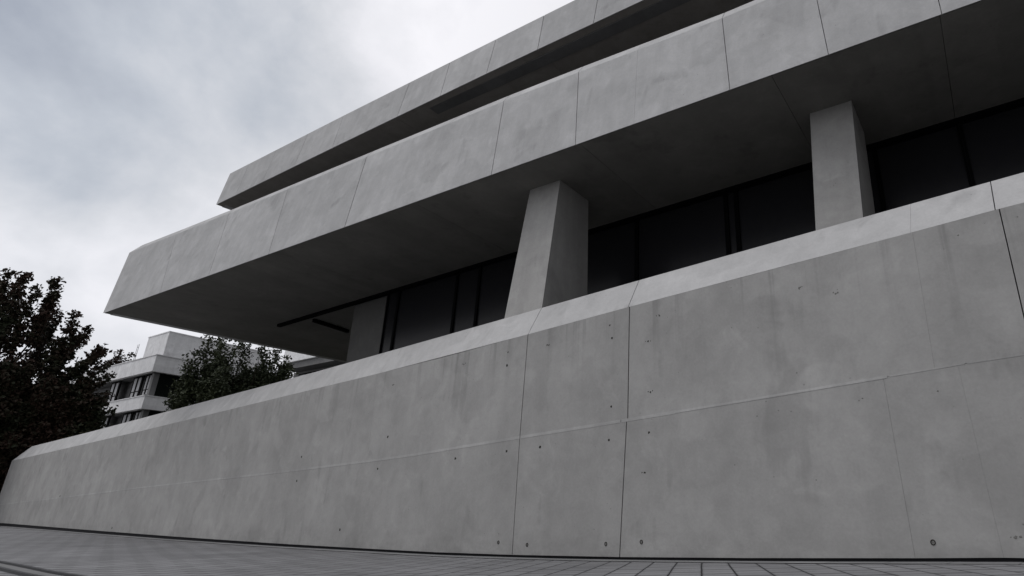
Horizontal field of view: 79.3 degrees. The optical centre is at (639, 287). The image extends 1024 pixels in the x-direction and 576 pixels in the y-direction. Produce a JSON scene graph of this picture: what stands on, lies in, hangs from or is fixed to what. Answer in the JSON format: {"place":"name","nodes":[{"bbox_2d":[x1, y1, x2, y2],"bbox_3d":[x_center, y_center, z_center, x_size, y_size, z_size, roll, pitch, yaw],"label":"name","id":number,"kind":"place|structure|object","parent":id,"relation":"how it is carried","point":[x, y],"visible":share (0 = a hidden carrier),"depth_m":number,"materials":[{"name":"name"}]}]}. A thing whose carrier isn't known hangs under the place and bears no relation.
{"place":"outdoors","nodes":[
{"label":"outdoors","id":0,"kind":"place"},
{"bbox_2d":[70,331,269,427],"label":"office block","id":1,"kind":"structure","parent":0,"point":[139,388],"depth_m":52.92,"materials":[{"name":"concrete"}]},
{"bbox_2d":[100,416,110,427],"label":"window","id":2,"kind":"structure","parent":1,"relation":"in","point":[108,418],"depth_m":53.42,"materials":[{"name":"grey glass"}]},
{"bbox_2d":[107,381,121,401],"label":"window","id":3,"kind":"structure","parent":1,"relation":"in","point":[115,387],"depth_m":54.60,"materials":[{"name":"black glass"}]},
{"bbox_2d":[121,412,133,423],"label":"window","id":4,"kind":"structure","parent":1,"relation":"in","point":[127,417],"depth_m":51.65,"materials":[{"name":"grey glass"}]},
{"bbox_2d":[128,376,144,397],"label":"window","id":5,"kind":"structure","parent":1,"relation":"in","point":[137,384],"depth_m":52.60,"materials":[{"name":"black glass"}]},
{"bbox_2d":[133,411,140,419],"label":"window","id":6,"kind":"structure","parent":1,"relation":"in","point":[137,414],"depth_m":50.83,"materials":[{"name":"grey glass"}]},
{"bbox_2d":[141,374,151,394],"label":"window","id":7,"kind":"structure","parent":1,"relation":"in","point":[148,377],"depth_m":51.75,"materials":[{"name":"black glass"}]},
{"bbox_2d":[0,0,573,383],"label":"sky","id":8,"kind":"structure","parent":0,"point":[125,124],"materials":[{"name":"grey"}]},
{"bbox_2d":[282,351,345,377],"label":"office wing","id":9,"kind":"structure","parent":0,"point":[304,364],"depth_m":71.37,"materials":[{"name":"grey concrete"}]},
{"bbox_2d":[0,527,1023,575],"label":"paving","id":10,"kind":"structure","parent":0,"point":[87,554],"depth_m":8.27,"materials":[{"name":"grey concrete"}]},
{"bbox_2d":[0,560,86,575],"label":"slot drain","id":11,"kind":"object","parent":10,"relation":"on","point":[17,569],"visible":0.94,"depth_m":7.60,"materials":[{"name":"metal"}]},
{"bbox_3d":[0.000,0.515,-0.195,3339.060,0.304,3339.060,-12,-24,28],"label":"ground","id":12,"kind":"structure","parent":0,"visible":0},
{"bbox_2d":[0,267,118,492],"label":"maple tree","id":13,"kind":"object","parent":12,"relation":"on","point":[49,405],"visible":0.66,"depth_m":41.54,"materials":[{"name":"green plant"}]},
{"bbox_2d":[54,424,111,440],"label":"bush","id":14,"kind":"object","parent":12,"relation":"on","point":[90,430],"depth_m":41.75,"materials":[{"name":"green plant"}]},
{"bbox_2d":[102,349,135,367],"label":"slender tree","id":15,"kind":"object","parent":12,"relation":"on","point":[115,361],"visible":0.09,"depth_m":65.01,"materials":[{"name":"green plant"}]},
{"bbox_2d":[162,334,298,411],"bbox_3d":[-26.292,8.635,37.668,5.093,11.728,6.311,-12,-24,28],"label":"broadleaf tree","id":16,"kind":"object","parent":12,"relation":"on","point":[218,379],"visible":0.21,"depth_m":37.99,"materials":[{"name":"green plant"}]},
{"bbox_2d":[8,527,968,564],"bbox_3d":[-11.769,6.754,16.254,68.000,0.354,0.028,-15,-25,34],"label":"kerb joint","id":17,"kind":"object","parent":12,"relation":"on","point":[554,560],"visible":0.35,"depth_m":8.59,"materials":[{"name":"grey concrete"}]},
{"bbox_2d":[0,172,1023,561],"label":"retaining wall","id":18,"kind":"structure","parent":12,"relation":"on","point":[852,390],"depth_m":8.82,"materials":[{"name":"concrete"}]},
{"bbox_2d":[0,526,1023,564],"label":"kerb strip","id":19,"kind":"object","parent":12,"relation":"on","point":[995,563],"visible":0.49,"depth_m":8.61,"materials":[{"name":"concrete"}]},
{"bbox_2d":[103,0,1023,362],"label":"concrete building","id":20,"kind":"structure","parent":12,"relation":"on","point":[575,148],"depth_m":14.08,"materials":[{"name":"grey concrete"}]},
{"bbox_2d":[379,290,398,353],"bbox_3d":[-8.306,1.986,19.702,0.604,3.940,0.110,-13,-24,31],"label":"window","id":21,"kind":"structure","parent":20,"relation":"in","point":[391,306],"depth_m":20.03,"materials":[{"name":"black glass"}]},
{"bbox_2d":[390,273,457,350],"bbox_3d":[-6.856,1.654,18.825,2.856,3.940,0.110,-13,-24,31],"label":"window","id":22,"kind":"structure","parent":20,"relation":"in","point":[424,311],"depth_m":19.16,"materials":[{"name":"black glass"}]},
{"bbox_2d":[451,266,479,333],"bbox_3d":[-5.238,1.283,17.847,1.004,3.940,0.110,-13,-24,31],"label":"window","id":23,"kind":"structure","parent":20,"relation":"in","point":[464,310],"depth_m":18.21,"materials":[{"name":"black glass"}]},
{"bbox_2d":[474,219,635,326],"bbox_3d":[-2.442,0.642,16.157,5.659,3.940,0.110,-13,-24,31],"label":"window","id":24,"kind":"structure","parent":20,"relation":"in","point":[611,250],"depth_m":15.80,"materials":[{"name":"black glass"}]},
{"bbox_2d":[636,193,727,280],"bbox_3d":[0.975,-0.141,14.091,2.486,3.940,0.110,-13,-24,31],"label":"window","id":25,"kind":"structure","parent":20,"relation":"in","point":[693,233],"depth_m":14.47,"materials":[{"name":"black glass"}]},
{"bbox_2d":[725,190,738,254],"bbox_3d":[2.127,-0.405,13.394,0.263,3.940,0.110,-13,-24,31],"label":"window frame","id":26,"kind":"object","parent":20,"relation":"in","point":[730,198],"depth_m":13.79,"materials":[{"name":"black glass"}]},
{"bbox_2d":[735,148,883,251],"bbox_3d":[3.543,-0.729,12.538,3.117,3.940,0.110,-13,-24,31],"label":"window","id":27,"kind":"structure","parent":20,"relation":"in","point":[779,208],"depth_m":13.23,"materials":[{"name":"black glass"}]},
{"bbox_2d":[874,123,972,210],"bbox_3d":[5.511,-1.180,11.348,1.575,3.940,0.110,-13,-24,31],"label":"window","id":28,"kind":"structure","parent":20,"relation":"in","point":[931,164],"depth_m":11.77,"materials":[{"name":"black glass"}]},
{"bbox_2d":[959,103,1023,185],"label":"window","id":29,"kind":"structure","parent":20,"relation":"in","point":[993,143],"depth_m":11.15,"materials":[{"name":"black glass"}]}
]}

